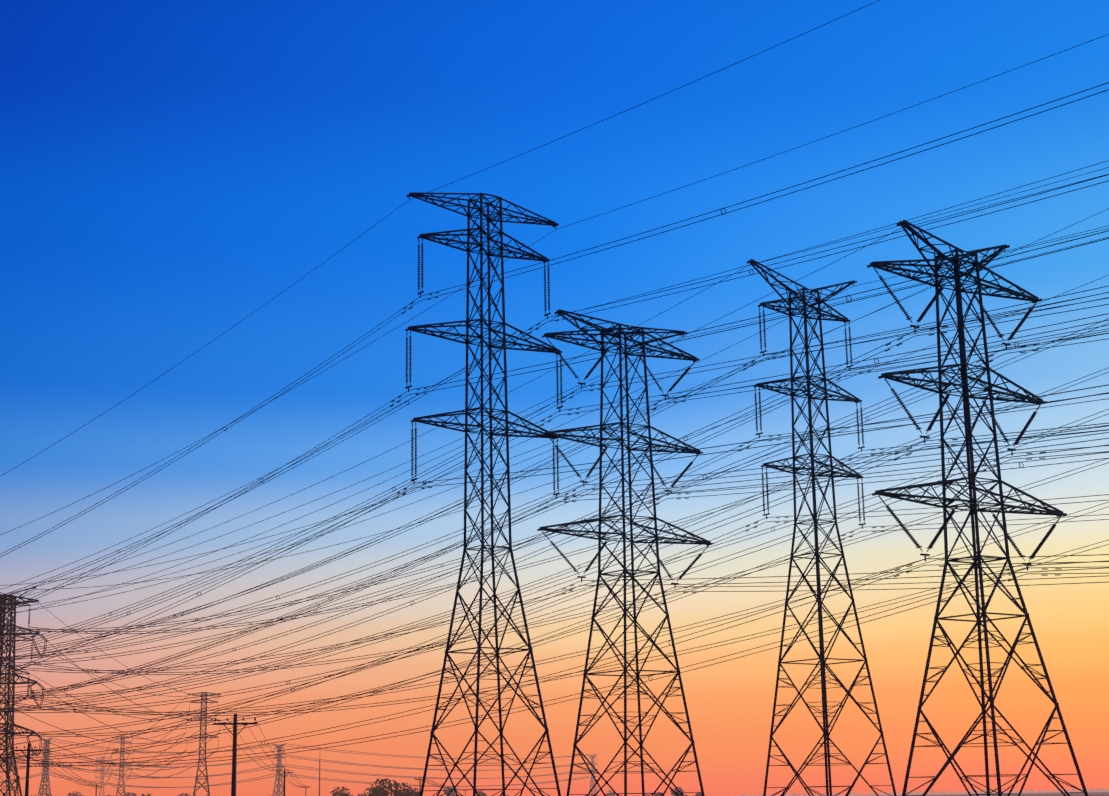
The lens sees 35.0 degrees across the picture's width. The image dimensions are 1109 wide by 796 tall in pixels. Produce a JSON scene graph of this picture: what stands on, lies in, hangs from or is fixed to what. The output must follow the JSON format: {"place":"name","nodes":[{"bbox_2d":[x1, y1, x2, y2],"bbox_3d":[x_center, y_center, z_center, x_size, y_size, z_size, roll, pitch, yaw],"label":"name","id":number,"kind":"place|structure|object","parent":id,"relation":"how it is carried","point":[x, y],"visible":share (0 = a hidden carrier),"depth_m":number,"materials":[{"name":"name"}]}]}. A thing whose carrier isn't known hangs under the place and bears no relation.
{"place":"outdoors","nodes":[
{"label":"outdoors","id":0,"kind":"place"},
{"bbox_2d":[0,0,1108,795],"label":"sky","id":1,"kind":"structure","parent":0,"point":[169,169],"materials":[{"name":"blue"}]},
{"bbox_2d":[804,790,1108,795],"bbox_3d":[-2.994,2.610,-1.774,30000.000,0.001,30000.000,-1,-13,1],"label":"ground","id":2,"kind":"structure","parent":0,"point":[1090,793],"depth_m":2487.28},
{"bbox_2d":[0,587,36,795],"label":"tower","id":3,"kind":"structure","parent":2,"relation":"on","point":[13,751],"depth_m":448.31,"materials":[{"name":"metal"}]},
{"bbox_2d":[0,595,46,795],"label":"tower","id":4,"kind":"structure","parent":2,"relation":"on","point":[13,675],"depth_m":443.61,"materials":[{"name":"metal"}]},
{"bbox_2d":[14,743,44,795],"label":"utility pole","id":5,"kind":"object","parent":2,"relation":"on","point":[28,750],"visible":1,"depth_m":140.69,"materials":[{"name":"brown wood"}]},
{"bbox_2d":[38,738,50,795],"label":"tower","id":6,"kind":"structure","parent":2,"relation":"on","point":[46,746],"depth_m":1430.24,"materials":[{"name":"metal"}]},
{"bbox_2d":[67,791,83,795],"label":"tree","id":7,"kind":"object","parent":2,"relation":"on","point":[70,794],"visible":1,"depth_m":1129.98,"materials":[{"name":"black plant"}]},
{"bbox_2d":[95,757,109,795],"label":"tower","id":8,"kind":"structure","parent":2,"relation":"on","point":[101,776],"depth_m":1990.93,"materials":[{"name":"metal"}]},
{"bbox_2d":[111,736,132,795],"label":"tower","id":9,"kind":"structure","parent":2,"relation":"on","point":[120,762],"depth_m":1417.43,"materials":[{"name":"metal"}]},
{"bbox_2d":[123,792,136,795],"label":"tree","id":10,"kind":"object","parent":2,"relation":"on","point":[128,794],"visible":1,"depth_m":995.02,"materials":[{"name":"black plant"}]},
{"bbox_2d":[186,692,220,795],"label":"tower","id":11,"kind":"structure","parent":2,"relation":"on","point":[200,743],"depth_m":885.84,"materials":[{"name":"metal"}]},
{"bbox_2d":[213,714,256,795],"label":"utility pole","id":12,"kind":"object","parent":2,"relation":"on","point":[234,763],"visible":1,"depth_m":100.79,"materials":[{"name":"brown wood"}]},
{"bbox_2d":[272,743,285,795],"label":"tower","id":13,"kind":"structure","parent":2,"relation":"on","point":[279,758],"depth_m":1652.44,"materials":[{"name":"metal"}]},
{"bbox_2d":[276,769,292,795],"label":"utility pole","id":14,"kind":"object","parent":2,"relation":"on","point":[284,772],"visible":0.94,"depth_m":260.35,"materials":[{"name":"brown wood"}]},
{"bbox_2d":[17,720,459,789],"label":"pole wires","id":15,"kind":"object","parent":14,"relation":"attached to","point":[239,746],"visible":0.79,"depth_m":231.96,"materials":[{"name":"metal"}]},
{"bbox_2d":[319,761,319,795],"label":"slim mast","id":16,"kind":"object","parent":2,"relation":"on","point":[319,778],"visible":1,"depth_m":827.78,"materials":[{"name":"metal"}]},
{"bbox_2d":[330,787,349,795],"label":"tree","id":17,"kind":"object","parent":2,"relation":"on","point":[340,793],"visible":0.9,"depth_m":710.13,"materials":[{"name":"black plant"}]},
{"bbox_2d":[362,786,383,795],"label":"tree","id":18,"kind":"object","parent":2,"relation":"on","point":[379,793],"visible":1,"depth_m":668.88,"materials":[{"name":"black plant"}]},
{"bbox_2d":[371,778,397,795],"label":"tree","id":19,"kind":"object","parent":2,"relation":"on","point":[386,792],"visible":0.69,"depth_m":678.68,"materials":[{"name":"black plant"}]},
{"bbox_2d":[390,782,411,795],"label":"tree","id":20,"kind":"object","parent":2,"relation":"on","point":[399,792],"visible":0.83,"depth_m":689.56,"materials":[{"name":"black plant"}]},
{"bbox_2d":[405,788,418,795],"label":"tree","id":21,"kind":"object","parent":2,"relation":"on","point":[411,792],"visible":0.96,"depth_m":669.26,"materials":[{"name":"black plant"}]},
{"bbox_2d":[414,777,425,795],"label":"utility pole","id":22,"kind":"object","parent":2,"relation":"on","point":[420,779],"visible":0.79,"depth_m":369.23,"materials":[{"name":"brown wood"}]},
{"bbox_2d":[443,786,455,795],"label":"tree","id":23,"kind":"object","parent":2,"relation":"on","point":[452,793],"visible":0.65,"depth_m":1457.62,"materials":[{"name":"black plant"}]},
{"bbox_2d":[405,192,562,795],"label":"tower","id":24,"kind":"structure","parent":2,"relation":"on","point":[488,252],"depth_m":166.93,"materials":[{"name":"metal"}]},
{"bbox_2d":[0,208,1023,765],"bbox_3d":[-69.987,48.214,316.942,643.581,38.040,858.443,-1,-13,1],"label":"bundle spacers","id":25,"kind":"object","parent":24,"relation":"attached to","point":[500,572],"visible":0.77,"depth_m":206.94,"materials":[{"name":"metal"}]},
{"bbox_2d":[587,754,597,795],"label":"tower","id":26,"kind":"structure","parent":2,"relation":"on","point":[593,769],"depth_m":2247.29,"materials":[{"name":"metal"}]},
{"bbox_2d":[607,790,614,795],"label":"tree","id":27,"kind":"object","parent":2,"relation":"on","point":[610,794],"visible":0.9,"depth_m":1851.76,"materials":[{"name":"black plant"}]},
{"bbox_2d":[537,309,712,795],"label":"tower","id":28,"kind":"structure","parent":2,"relation":"on","point":[603,331],"depth_m":174.32,"materials":[{"name":"metal"}]},
{"bbox_2d":[0,0,1108,787],"bbox_3d":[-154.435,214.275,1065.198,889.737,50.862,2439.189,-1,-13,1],"label":"conductors","id":29,"kind":"object","parent":28,"relation":"attached to","point":[324,702],"visible":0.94,"depth_m":200.42,"materials":[{"name":"metal"}]},
{"bbox_2d":[670,787,683,795],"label":"tree","id":30,"kind":"object","parent":2,"relation":"on","point":[675,790],"visible":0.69,"depth_m":1087.41,"materials":[{"name":"black plant"}]},
{"bbox_2d":[747,259,896,795],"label":"tower","id":31,"kind":"structure","parent":2,"relation":"on","point":[821,641],"depth_m":186.45,"materials":[{"name":"metal"}]},
{"bbox_2d":[867,220,1087,795],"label":"tower","id":32,"kind":"structure","parent":2,"relation":"on","point":[955,260],"depth_m":137.74,"materials":[{"name":"metal"}]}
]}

